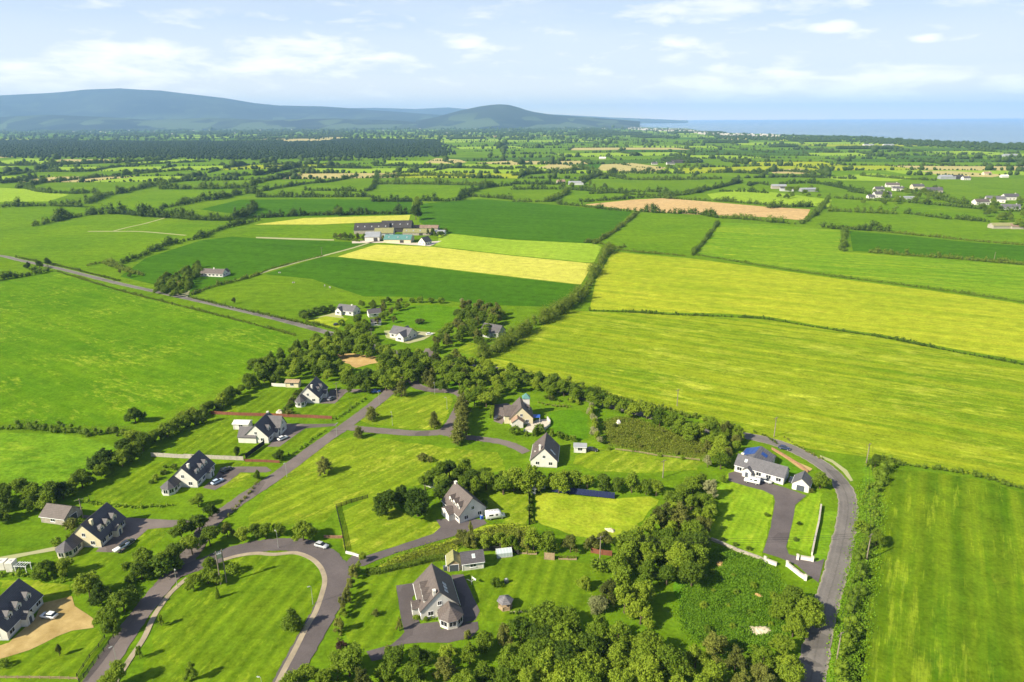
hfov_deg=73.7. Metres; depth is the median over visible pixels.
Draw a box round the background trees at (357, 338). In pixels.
[19,160,1023,631]
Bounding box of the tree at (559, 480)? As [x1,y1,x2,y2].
[549,471,569,493]
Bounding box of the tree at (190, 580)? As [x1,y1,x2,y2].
[184,573,201,590]
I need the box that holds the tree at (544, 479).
[531,471,549,492]
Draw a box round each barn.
[354,222,389,233]
[364,231,381,240]
[374,228,394,235]
[381,220,413,231]
[383,234,413,242]
[402,229,431,234]
[412,225,438,229]
[568,181,583,184]
[671,160,682,162]
[771,184,786,188]
[798,188,817,191]
[937,175,955,178]
[961,176,970,179]
[987,223,1012,228]
[1010,224,1023,228]
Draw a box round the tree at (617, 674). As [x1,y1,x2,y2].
[606,665,633,681]
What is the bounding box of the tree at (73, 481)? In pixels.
[65,475,78,494]
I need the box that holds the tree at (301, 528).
[291,519,318,541]
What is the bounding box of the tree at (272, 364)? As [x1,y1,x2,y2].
[265,357,278,373]
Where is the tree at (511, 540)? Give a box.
[506,534,519,550]
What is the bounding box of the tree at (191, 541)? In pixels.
[179,534,202,554]
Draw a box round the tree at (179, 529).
[166,518,188,538]
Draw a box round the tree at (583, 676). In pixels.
[572,669,600,681]
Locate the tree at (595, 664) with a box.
[582,650,608,679]
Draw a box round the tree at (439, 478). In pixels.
[432,473,450,488]
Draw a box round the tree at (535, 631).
[525,621,553,644]
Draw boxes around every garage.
[38,503,82,524]
[367,308,380,317]
[791,471,812,492]
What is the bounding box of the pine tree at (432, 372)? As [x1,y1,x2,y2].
[429,368,437,379]
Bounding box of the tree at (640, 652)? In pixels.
[624,642,657,668]
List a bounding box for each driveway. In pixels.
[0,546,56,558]
[0,596,93,658]
[83,515,187,552]
[170,291,189,296]
[203,466,271,489]
[256,237,333,240]
[267,423,336,446]
[313,313,343,318]
[320,389,384,403]
[346,519,485,565]
[352,241,439,245]
[367,583,478,660]
[384,330,434,343]
[451,574,479,622]
[494,403,509,423]
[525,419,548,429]
[728,471,823,582]
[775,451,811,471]
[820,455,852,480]
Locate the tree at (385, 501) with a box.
[371,489,399,517]
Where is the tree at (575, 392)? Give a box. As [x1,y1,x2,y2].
[568,388,582,401]
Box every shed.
[284,379,300,387]
[445,549,460,571]
[529,485,536,493]
[573,442,586,452]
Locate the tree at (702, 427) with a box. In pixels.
[697,423,705,436]
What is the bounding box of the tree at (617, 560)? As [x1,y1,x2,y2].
[605,552,631,570]
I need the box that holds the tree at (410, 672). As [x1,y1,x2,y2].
[399,660,427,681]
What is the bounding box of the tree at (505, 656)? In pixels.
[495,644,516,669]
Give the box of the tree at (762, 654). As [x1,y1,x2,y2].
[746,645,779,674]
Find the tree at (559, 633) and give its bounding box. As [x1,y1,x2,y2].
[549,622,580,646]
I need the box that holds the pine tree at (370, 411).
[365,406,380,420]
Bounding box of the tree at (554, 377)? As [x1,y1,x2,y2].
[542,373,560,383]
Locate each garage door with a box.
[70,511,77,518]
[449,564,458,571]
[796,484,804,491]
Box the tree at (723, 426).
[720,421,731,433]
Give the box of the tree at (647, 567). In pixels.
[636,557,657,580]
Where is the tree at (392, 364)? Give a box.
[387,360,401,368]
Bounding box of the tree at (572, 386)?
[569,383,582,394]
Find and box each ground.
[0,127,1023,681]
[338,353,377,367]
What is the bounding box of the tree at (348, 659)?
[328,640,364,676]
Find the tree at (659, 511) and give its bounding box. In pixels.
[649,501,673,529]
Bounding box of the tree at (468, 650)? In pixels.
[459,640,477,663]
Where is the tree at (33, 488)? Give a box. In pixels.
[19,482,42,499]
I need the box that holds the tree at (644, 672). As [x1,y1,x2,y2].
[626,654,663,681]
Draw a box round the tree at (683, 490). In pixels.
[675,483,691,502]
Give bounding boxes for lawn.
[0,580,69,601]
[0,628,104,679]
[69,527,167,591]
[92,458,182,509]
[138,555,321,681]
[176,417,253,455]
[215,389,294,412]
[215,463,267,466]
[221,472,250,487]
[248,436,504,527]
[255,428,326,459]
[298,395,366,417]
[308,316,346,327]
[341,498,439,554]
[344,583,399,648]
[359,554,614,621]
[361,394,452,429]
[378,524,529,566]
[385,305,458,329]
[435,381,463,388]
[458,342,477,355]
[480,482,528,524]
[535,493,658,543]
[548,410,588,440]
[573,448,704,472]
[604,418,703,459]
[673,555,780,646]
[708,467,772,555]
[778,456,801,474]
[787,491,822,554]
[814,511,837,560]
[826,463,879,681]
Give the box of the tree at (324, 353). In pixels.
[317,350,334,361]
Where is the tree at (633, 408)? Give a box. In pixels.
[624,402,641,417]
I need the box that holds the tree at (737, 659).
[722,644,750,670]
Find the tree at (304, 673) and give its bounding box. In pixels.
[291,663,319,681]
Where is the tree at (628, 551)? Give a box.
[617,541,641,566]
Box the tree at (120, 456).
[111,449,133,466]
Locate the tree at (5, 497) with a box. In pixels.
[0,489,15,507]
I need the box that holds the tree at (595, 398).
[586,391,603,406]
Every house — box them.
[0,578,43,639]
[55,502,125,558]
[160,450,214,495]
[200,267,229,276]
[237,411,286,442]
[295,377,327,407]
[335,304,360,315]
[389,325,416,341]
[411,563,463,629]
[441,480,486,523]
[480,323,505,337]
[503,393,533,427]
[530,432,559,467]
[734,446,789,484]
[866,194,875,197]
[872,186,884,190]
[872,191,891,197]
[885,182,899,186]
[891,186,903,190]
[910,183,924,188]
[925,187,942,191]
[971,198,989,204]
[984,195,1005,202]
[1001,203,1020,209]
[1002,193,1019,199]
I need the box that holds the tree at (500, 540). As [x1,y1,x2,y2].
[493,532,507,547]
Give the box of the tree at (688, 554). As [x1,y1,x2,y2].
[674,549,695,567]
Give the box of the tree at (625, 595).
[614,584,635,619]
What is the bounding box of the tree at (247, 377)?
[241,372,257,383]
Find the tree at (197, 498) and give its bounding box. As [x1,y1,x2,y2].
[188,492,203,506]
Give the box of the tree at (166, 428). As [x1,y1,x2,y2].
[157,422,181,436]
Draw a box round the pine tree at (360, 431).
[355,426,364,437]
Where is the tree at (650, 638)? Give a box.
[631,629,664,654]
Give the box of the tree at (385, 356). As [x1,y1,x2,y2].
[374,352,392,363]
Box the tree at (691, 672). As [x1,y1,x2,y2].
[669,659,697,676]
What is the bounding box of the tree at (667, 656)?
[655,643,689,681]
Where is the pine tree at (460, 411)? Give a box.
[454,409,468,421]
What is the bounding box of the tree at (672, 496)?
[662,490,684,502]
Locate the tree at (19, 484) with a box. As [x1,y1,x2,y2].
[8,476,32,493]
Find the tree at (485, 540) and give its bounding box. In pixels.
[478,534,495,548]
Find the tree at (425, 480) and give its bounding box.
[417,474,432,489]
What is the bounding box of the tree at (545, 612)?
[526,599,563,629]
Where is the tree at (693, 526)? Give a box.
[680,519,708,534]
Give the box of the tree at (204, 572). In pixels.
[199,567,212,583]
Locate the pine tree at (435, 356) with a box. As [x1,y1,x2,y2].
[429,353,441,364]
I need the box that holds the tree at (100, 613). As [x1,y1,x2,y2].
[91,607,108,625]
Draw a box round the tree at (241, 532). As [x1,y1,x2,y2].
[234,526,249,540]
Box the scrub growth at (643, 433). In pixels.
[600,415,707,457]
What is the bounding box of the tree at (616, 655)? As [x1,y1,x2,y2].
[605,645,629,672]
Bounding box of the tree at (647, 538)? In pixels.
[641,532,660,556]
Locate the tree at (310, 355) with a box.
[303,351,318,362]
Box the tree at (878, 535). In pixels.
[871,527,887,545]
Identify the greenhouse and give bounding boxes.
[496,547,511,558]
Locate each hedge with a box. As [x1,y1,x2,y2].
[0,155,171,165]
[0,158,209,175]
[0,172,36,183]
[0,196,84,207]
[0,264,51,279]
[0,418,95,436]
[0,568,69,582]
[15,166,192,188]
[15,255,120,280]
[18,181,97,193]
[31,211,89,226]
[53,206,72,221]
[56,270,295,335]
[81,174,192,203]
[82,495,173,508]
[85,201,173,218]
[85,420,128,437]
[86,257,143,275]
[119,217,260,263]
[139,195,201,210]
[143,407,209,446]
[155,178,257,189]
[164,400,225,421]
[171,199,258,220]
[179,182,257,201]
[188,295,316,326]
[190,271,258,294]
[196,170,253,179]
[227,476,262,516]
[253,162,302,175]
[253,202,410,217]
[255,172,301,182]
[255,188,370,197]
[255,255,322,275]
[256,172,358,190]
[263,162,371,168]
[287,430,325,455]
[304,169,378,191]
[306,319,337,334]
[331,398,365,420]
[334,234,359,241]
[336,623,343,680]
[365,553,444,574]
[367,170,491,177]
[369,194,412,201]
[372,161,513,169]
[377,176,495,185]
[420,180,513,201]
[466,190,512,199]
[472,316,535,358]
[489,389,495,417]
[507,603,574,614]
[510,180,629,193]
[511,163,600,175]
[511,196,551,201]
[512,178,579,184]
[519,367,736,425]
[530,293,577,324]
[538,401,570,406]
[548,185,570,201]
[555,198,636,211]
[563,385,706,428]
[566,240,618,302]
[575,170,626,180]
[579,191,645,201]
[583,237,625,247]
[588,307,733,316]
[589,185,683,193]
[591,210,639,243]
[607,166,668,172]
[615,247,686,256]
[624,173,719,179]
[628,187,705,195]
[639,203,718,217]
[646,191,766,204]
[685,176,742,191]
[691,220,719,254]
[696,253,1023,302]
[707,166,768,174]
[719,186,768,192]
[719,213,766,221]
[737,314,1022,364]
[746,181,770,185]
[753,429,777,443]
[764,199,813,208]
[765,214,795,224]
[769,167,813,172]
[774,172,856,178]
[778,177,860,190]
[784,436,822,458]
[797,193,830,223]
[819,220,891,230]
[826,204,898,213]
[830,609,872,681]
[834,193,905,201]
[838,225,849,250]
[839,528,878,612]
[847,187,890,197]
[850,226,1023,244]
[859,171,936,180]
[860,460,879,504]
[867,452,898,528]
[868,246,1023,264]
[879,454,1023,489]
[896,187,942,194]
[903,208,988,221]
[906,197,1023,211]
[933,189,990,203]
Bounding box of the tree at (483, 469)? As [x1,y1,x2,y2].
[477,467,487,472]
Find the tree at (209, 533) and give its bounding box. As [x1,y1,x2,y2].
[199,525,221,545]
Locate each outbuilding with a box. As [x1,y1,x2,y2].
[370,318,380,325]
[459,549,484,570]
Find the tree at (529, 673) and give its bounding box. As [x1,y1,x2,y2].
[517,664,547,681]
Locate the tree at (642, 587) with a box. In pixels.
[631,580,656,601]
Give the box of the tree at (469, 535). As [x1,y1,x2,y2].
[463,530,477,548]
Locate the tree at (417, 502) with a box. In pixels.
[403,486,428,516]
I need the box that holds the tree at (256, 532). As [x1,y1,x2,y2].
[248,522,263,538]
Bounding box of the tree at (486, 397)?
[476,391,496,406]
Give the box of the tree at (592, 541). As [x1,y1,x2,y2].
[583,535,599,548]
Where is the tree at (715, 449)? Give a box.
[707,445,726,456]
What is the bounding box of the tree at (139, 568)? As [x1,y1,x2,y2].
[130,561,151,579]
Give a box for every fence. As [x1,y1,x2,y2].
[0,675,77,679]
[76,634,104,676]
[78,634,113,681]
[150,452,243,460]
[211,411,331,418]
[244,459,279,462]
[245,441,264,458]
[336,494,367,550]
[482,546,518,554]
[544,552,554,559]
[590,548,611,555]
[615,448,699,460]
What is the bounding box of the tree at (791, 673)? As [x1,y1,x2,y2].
[774,661,806,681]
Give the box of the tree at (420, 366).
[415,362,426,375]
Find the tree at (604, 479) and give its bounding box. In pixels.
[596,473,613,490]
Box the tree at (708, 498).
[696,493,716,508]
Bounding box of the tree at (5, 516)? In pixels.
[0,502,12,522]
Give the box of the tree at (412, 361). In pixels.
[407,356,417,369]
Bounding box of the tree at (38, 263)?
[35,261,43,267]
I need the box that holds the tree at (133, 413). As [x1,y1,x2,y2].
[123,407,147,422]
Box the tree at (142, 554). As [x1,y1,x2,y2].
[129,546,154,565]
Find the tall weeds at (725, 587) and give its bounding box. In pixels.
[671,544,792,653]
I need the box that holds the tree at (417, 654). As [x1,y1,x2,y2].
[407,643,434,667]
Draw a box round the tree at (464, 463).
[456,458,470,475]
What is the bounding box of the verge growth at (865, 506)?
[822,478,892,681]
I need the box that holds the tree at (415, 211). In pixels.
[410,204,421,217]
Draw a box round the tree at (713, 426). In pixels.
[708,422,721,435]
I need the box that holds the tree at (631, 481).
[624,471,640,492]
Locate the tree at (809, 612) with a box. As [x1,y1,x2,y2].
[791,598,826,629]
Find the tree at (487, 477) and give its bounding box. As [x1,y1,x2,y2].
[479,470,495,490]
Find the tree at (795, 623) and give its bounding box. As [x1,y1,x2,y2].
[781,612,808,638]
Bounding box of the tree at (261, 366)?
[252,362,267,372]
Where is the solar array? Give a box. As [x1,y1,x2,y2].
[551,488,614,498]
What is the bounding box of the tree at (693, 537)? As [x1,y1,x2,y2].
[685,531,711,547]
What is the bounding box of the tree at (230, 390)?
[221,385,235,398]
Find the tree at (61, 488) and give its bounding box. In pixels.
[53,481,75,500]
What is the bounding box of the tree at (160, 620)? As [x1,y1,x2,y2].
[158,614,163,624]
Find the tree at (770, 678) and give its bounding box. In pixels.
[756,673,777,681]
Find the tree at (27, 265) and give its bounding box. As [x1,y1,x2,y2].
[23,262,30,267]
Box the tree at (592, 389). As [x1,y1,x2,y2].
[583,387,598,397]
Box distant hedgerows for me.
[0,125,1023,181]
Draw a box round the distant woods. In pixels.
[0,126,1023,163]
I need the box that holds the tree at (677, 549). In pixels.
[663,541,689,571]
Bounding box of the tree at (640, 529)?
[628,525,643,538]
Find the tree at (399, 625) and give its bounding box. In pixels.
[395,617,402,630]
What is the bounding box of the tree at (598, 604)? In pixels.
[587,595,609,614]
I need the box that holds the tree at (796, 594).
[776,584,805,603]
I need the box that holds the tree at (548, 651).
[534,647,556,678]
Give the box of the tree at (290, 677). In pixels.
[279,670,297,681]
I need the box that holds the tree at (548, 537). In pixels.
[537,530,559,552]
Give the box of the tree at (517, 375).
[509,371,521,381]
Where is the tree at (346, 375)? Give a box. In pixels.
[339,370,353,384]
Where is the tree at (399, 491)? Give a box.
[395,484,407,507]
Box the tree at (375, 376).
[368,370,382,383]
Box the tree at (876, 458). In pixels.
[868,453,882,466]
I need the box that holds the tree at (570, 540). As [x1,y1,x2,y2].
[561,534,578,552]
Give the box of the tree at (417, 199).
[413,196,422,204]
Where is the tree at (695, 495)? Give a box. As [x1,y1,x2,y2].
[693,491,704,507]
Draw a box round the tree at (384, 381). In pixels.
[377,374,395,390]
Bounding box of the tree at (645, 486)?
[640,478,651,494]
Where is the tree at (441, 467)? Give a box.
[423,461,447,479]
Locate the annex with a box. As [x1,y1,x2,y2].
[232,419,252,429]
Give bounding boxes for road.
[0,255,397,353]
[82,348,433,681]
[177,538,350,681]
[342,377,465,435]
[415,365,858,681]
[439,430,529,453]
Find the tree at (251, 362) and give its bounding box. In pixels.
[246,357,263,370]
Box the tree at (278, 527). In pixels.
[271,522,285,535]
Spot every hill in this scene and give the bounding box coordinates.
[0,88,440,121]
[0,115,417,131]
[354,107,687,122]
[416,104,639,128]
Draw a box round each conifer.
[215,586,219,599]
[279,607,306,631]
[532,429,537,436]
[549,427,554,436]
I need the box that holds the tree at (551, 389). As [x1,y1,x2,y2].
[543,382,558,395]
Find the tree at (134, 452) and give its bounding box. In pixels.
[121,443,143,461]
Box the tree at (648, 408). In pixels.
[640,401,656,418]
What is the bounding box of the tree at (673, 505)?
[664,501,676,516]
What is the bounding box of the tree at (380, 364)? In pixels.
[375,360,388,372]
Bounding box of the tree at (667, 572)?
[656,562,676,584]
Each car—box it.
[39,611,58,619]
[120,538,135,547]
[210,478,223,484]
[220,466,231,472]
[277,435,287,440]
[314,540,328,548]
[371,389,380,392]
[586,446,597,451]
[760,477,772,483]
[778,444,790,450]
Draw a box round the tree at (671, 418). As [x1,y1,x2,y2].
[661,411,678,429]
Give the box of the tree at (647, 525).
[641,514,659,536]
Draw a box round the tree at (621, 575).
[612,565,631,586]
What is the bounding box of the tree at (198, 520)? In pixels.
[186,514,208,532]
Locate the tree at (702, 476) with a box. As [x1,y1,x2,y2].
[696,472,707,485]
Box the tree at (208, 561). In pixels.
[201,556,216,568]
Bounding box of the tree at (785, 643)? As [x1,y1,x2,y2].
[767,633,796,655]
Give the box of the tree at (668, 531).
[651,525,676,538]
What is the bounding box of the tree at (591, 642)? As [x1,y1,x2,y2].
[573,630,610,657]
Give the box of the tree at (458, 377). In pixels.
[453,372,465,385]
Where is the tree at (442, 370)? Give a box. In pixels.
[435,363,450,379]
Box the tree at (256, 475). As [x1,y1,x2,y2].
[253,469,260,479]
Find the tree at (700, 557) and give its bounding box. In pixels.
[688,543,710,568]
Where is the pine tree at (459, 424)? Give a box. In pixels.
[452,422,465,439]
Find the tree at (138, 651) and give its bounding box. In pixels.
[134,645,142,657]
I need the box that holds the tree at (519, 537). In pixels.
[517,529,521,545]
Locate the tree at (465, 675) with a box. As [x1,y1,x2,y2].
[449,668,474,681]
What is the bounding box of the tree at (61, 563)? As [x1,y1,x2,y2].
[52,556,74,576]
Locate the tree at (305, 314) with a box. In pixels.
[300,312,309,318]
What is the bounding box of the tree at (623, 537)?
[612,529,644,553]
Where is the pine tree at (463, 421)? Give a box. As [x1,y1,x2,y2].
[454,415,469,436]
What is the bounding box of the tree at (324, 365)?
[318,360,339,376]
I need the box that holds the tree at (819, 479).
[811,471,832,488]
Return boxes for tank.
[0,558,7,570]
[4,558,17,571]
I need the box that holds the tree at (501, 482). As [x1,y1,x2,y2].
[491,475,512,494]
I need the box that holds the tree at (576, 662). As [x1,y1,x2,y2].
[551,648,586,681]
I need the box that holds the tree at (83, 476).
[70,468,96,487]
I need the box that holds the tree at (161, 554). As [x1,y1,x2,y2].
[154,551,172,567]
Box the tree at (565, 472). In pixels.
[562,469,569,482]
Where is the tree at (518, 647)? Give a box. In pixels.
[507,641,527,653]
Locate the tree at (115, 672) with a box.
[96,659,126,681]
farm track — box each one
[87,231,184,235]
[114,218,163,230]
[258,241,376,274]
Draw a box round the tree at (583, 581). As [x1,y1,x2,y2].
[575,575,590,590]
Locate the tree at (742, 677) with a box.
[727,668,751,681]
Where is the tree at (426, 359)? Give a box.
[417,356,431,367]
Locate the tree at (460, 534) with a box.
[453,529,466,546]
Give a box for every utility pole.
[213,549,226,584]
[597,535,603,557]
[835,631,843,661]
[866,534,872,559]
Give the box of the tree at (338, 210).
[332,206,342,213]
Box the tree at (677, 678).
[669,673,688,681]
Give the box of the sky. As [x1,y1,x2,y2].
[0,0,1023,119]
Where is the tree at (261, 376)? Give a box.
[256,370,270,381]
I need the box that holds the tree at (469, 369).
[463,365,471,377]
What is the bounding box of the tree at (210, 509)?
[202,503,219,516]
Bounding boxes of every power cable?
[612,532,868,542]
[836,535,874,633]
[866,443,874,527]
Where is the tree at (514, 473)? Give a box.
[501,466,524,490]
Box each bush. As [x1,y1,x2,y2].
[0,657,9,668]
[48,536,61,546]
[61,516,78,530]
[74,518,84,527]
[124,573,137,582]
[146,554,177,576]
[151,473,158,480]
[166,277,179,285]
[169,463,176,469]
[170,555,184,570]
[225,562,240,574]
[285,409,294,413]
[297,309,309,317]
[311,306,320,314]
[320,305,328,312]
[328,304,335,310]
[335,639,348,650]
[338,319,344,324]
[370,608,378,616]
[415,296,423,302]
[415,318,424,323]
[416,452,428,461]
[426,456,432,462]
[463,629,472,639]
[490,577,501,587]
[509,425,520,434]
[525,503,533,510]
[534,423,544,432]
[556,431,565,438]
[569,434,576,440]
[590,557,608,572]
[699,600,706,608]
[703,624,713,632]
[718,475,727,482]
[729,622,736,628]
[749,644,757,649]
[750,581,757,587]
[769,591,777,597]
[843,625,860,642]
[852,519,869,533]
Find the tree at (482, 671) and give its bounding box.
[473,659,495,681]
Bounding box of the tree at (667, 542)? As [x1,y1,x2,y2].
[658,535,675,562]
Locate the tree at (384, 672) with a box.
[373,660,397,681]
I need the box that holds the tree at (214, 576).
[207,569,224,584]
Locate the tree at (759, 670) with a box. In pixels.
[749,662,769,681]
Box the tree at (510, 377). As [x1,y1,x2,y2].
[503,374,514,388]
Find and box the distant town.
[578,127,779,136]
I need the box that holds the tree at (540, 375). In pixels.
[532,371,544,386]
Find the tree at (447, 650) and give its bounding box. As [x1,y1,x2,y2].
[437,643,459,664]
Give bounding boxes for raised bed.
[519,549,526,553]
[528,550,536,554]
[558,555,567,559]
[568,555,576,559]
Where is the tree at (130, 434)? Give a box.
[122,430,146,441]
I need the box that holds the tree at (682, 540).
[669,536,691,548]
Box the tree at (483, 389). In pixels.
[476,386,487,401]
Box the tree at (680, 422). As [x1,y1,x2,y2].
[669,416,687,435]
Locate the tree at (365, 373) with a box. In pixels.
[355,367,374,381]
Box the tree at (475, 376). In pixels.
[469,370,484,385]
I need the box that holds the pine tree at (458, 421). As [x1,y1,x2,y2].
[452,414,469,430]
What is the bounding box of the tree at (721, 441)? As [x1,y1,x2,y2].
[711,434,730,449]
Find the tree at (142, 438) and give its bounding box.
[133,432,150,450]
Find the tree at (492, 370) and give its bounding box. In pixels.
[488,364,498,376]
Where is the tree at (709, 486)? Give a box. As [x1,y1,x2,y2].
[702,479,718,498]
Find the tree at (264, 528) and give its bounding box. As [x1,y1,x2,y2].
[259,522,270,537]
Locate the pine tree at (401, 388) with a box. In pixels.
[392,380,407,396]
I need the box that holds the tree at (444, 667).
[431,656,458,681]
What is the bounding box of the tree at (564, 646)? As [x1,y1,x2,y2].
[546,639,578,671]
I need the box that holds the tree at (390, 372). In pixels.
[383,368,395,378]
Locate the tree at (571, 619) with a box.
[557,605,582,633]
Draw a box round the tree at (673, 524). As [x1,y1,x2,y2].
[663,520,679,537]
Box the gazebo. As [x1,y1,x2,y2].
[497,595,512,611]
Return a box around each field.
[0,128,1023,180]
[0,129,1015,176]
[0,131,1023,181]
[0,158,57,167]
[0,188,66,201]
[0,208,90,229]
[0,217,242,268]
[0,271,295,426]
[0,433,115,492]
[2,129,1023,181]
[5,131,918,177]
[15,132,1015,168]
[79,130,1023,163]
[105,187,248,211]
[120,237,371,292]
[201,199,411,217]
[201,277,363,320]
[240,224,354,238]
[255,215,409,224]
[265,137,341,141]
[266,257,579,306]
[338,245,591,283]
[372,185,474,198]
[419,199,630,243]
[425,158,464,163]
[435,233,600,262]
[481,161,518,164]
[485,310,1023,487]
[539,164,578,168]
[562,191,661,199]
[585,198,809,219]
[590,251,1023,360]
[598,163,665,171]
[602,213,713,254]
[697,222,1023,299]
[708,190,831,206]
[772,168,816,173]
[828,173,910,180]
[831,199,989,222]
[832,211,1023,241]
[846,469,1023,681]
[850,231,1023,260]
[922,171,1001,176]
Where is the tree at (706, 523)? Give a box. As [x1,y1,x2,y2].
[696,516,712,531]
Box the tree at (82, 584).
[71,569,104,596]
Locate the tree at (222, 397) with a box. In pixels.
[214,391,233,405]
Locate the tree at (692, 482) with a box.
[681,475,703,492]
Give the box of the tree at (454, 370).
[447,365,461,382]
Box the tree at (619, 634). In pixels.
[599,620,635,652]
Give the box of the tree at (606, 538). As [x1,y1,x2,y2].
[596,530,611,544]
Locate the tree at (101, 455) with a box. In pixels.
[84,447,114,469]
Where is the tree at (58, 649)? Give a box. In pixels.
[55,644,61,655]
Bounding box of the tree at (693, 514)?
[687,509,701,520]
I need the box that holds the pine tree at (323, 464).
[315,456,332,476]
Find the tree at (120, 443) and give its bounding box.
[114,437,130,449]
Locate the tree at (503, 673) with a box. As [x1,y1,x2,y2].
[489,662,519,681]
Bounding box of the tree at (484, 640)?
[474,630,494,654]
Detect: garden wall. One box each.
[271,383,285,386]
[324,535,342,537]
[345,551,358,556]
[524,416,550,431]
[708,536,763,559]
[766,558,776,565]
[771,447,808,472]
[788,563,803,578]
[800,555,810,560]
[811,504,821,554]
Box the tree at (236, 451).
[233,446,239,455]
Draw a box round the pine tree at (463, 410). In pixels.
[455,406,467,420]
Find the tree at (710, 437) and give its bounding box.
[700,433,715,444]
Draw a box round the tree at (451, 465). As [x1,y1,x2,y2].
[445,459,456,477]
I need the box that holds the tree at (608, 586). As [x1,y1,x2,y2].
[598,578,617,606]
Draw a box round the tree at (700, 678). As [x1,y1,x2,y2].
[693,673,713,681]
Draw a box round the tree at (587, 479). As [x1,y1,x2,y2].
[580,474,595,488]
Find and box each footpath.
[118,577,185,681]
[223,551,326,681]
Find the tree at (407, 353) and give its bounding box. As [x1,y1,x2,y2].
[400,347,413,359]
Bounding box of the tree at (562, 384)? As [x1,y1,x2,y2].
[556,379,571,395]
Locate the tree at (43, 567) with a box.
[30,558,57,580]
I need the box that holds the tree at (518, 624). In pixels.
[506,615,532,642]
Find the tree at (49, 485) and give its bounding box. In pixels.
[35,480,58,498]
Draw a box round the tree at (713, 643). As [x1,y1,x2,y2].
[699,630,728,665]
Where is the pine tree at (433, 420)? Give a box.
[427,410,441,428]
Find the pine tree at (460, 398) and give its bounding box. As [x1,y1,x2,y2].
[453,394,472,412]
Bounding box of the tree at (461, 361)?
[451,356,469,364]
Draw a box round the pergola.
[14,561,31,571]
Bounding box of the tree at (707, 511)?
[701,504,717,521]
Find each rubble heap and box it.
[605,528,614,532]
[741,626,770,635]
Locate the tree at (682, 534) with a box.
[676,531,686,538]
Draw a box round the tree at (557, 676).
[547,668,572,681]
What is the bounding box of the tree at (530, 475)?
[520,463,542,493]
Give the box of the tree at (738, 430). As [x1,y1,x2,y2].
[729,424,744,440]
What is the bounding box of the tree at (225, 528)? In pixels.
[221,522,235,536]
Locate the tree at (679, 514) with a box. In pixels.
[665,500,690,529]
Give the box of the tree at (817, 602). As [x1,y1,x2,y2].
[803,595,824,610]
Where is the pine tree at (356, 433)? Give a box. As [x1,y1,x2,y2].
[353,428,361,438]
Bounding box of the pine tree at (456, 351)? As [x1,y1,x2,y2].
[450,348,461,357]
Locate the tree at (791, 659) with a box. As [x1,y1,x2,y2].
[774,654,804,675]
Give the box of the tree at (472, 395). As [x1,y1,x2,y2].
[465,388,481,405]
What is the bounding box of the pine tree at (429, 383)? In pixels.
[426,374,435,387]
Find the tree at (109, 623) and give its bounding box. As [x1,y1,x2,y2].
[99,606,121,636]
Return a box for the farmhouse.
[418,236,431,244]
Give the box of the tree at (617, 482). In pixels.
[612,477,624,491]
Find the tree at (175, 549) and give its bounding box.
[164,542,185,564]
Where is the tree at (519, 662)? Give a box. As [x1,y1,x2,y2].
[509,652,531,674]
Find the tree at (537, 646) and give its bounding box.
[523,636,556,674]
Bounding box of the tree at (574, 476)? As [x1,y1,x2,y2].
[567,469,583,487]
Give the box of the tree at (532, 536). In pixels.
[523,527,541,549]
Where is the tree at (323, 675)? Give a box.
[314,668,335,681]
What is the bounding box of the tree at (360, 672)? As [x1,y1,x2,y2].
[353,666,373,681]
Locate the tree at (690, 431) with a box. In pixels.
[681,422,699,440]
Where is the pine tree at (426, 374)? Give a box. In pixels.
[421,368,431,384]
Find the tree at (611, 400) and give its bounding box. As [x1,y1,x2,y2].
[603,393,621,408]
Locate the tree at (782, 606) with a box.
[767,596,796,619]
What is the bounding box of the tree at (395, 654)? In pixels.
[382,643,404,665]
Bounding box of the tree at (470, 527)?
[468,521,473,539]
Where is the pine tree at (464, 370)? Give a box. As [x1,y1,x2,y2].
[461,367,469,379]
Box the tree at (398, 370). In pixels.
[392,366,404,377]
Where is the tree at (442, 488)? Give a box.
[433,479,450,498]
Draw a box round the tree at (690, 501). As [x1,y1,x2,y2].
[683,494,701,513]
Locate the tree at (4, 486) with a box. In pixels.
[0,482,12,490]
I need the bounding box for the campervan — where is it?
[485,509,504,519]
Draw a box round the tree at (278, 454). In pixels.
[271,449,283,460]
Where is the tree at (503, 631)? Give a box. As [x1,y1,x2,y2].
[496,622,514,645]
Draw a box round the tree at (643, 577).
[634,572,648,589]
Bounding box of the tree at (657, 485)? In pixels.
[650,479,663,495]
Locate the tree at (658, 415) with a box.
[651,408,666,426]
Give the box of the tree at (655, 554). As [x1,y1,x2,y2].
[639,541,663,563]
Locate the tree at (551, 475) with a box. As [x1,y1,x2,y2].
[547,472,553,485]
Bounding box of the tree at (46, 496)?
[32,490,57,509]
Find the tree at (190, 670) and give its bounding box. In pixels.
[181,661,198,681]
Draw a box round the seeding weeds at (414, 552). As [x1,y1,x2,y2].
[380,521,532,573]
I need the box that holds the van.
[744,475,760,484]
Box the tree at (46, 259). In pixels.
[44,257,51,264]
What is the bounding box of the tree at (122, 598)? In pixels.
[104,587,141,611]
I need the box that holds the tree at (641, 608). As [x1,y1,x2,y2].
[630,598,655,628]
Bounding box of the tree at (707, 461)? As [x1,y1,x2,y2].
[702,455,711,466]
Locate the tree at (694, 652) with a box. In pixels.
[684,643,709,667]
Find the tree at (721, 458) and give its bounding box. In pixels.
[713,453,731,468]
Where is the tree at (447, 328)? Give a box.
[436,322,454,333]
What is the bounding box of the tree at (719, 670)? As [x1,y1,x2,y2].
[700,659,727,681]
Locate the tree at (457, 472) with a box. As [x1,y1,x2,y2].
[450,467,463,481]
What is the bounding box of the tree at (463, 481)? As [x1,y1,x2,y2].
[450,475,469,488]
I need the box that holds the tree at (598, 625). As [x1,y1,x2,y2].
[585,614,608,638]

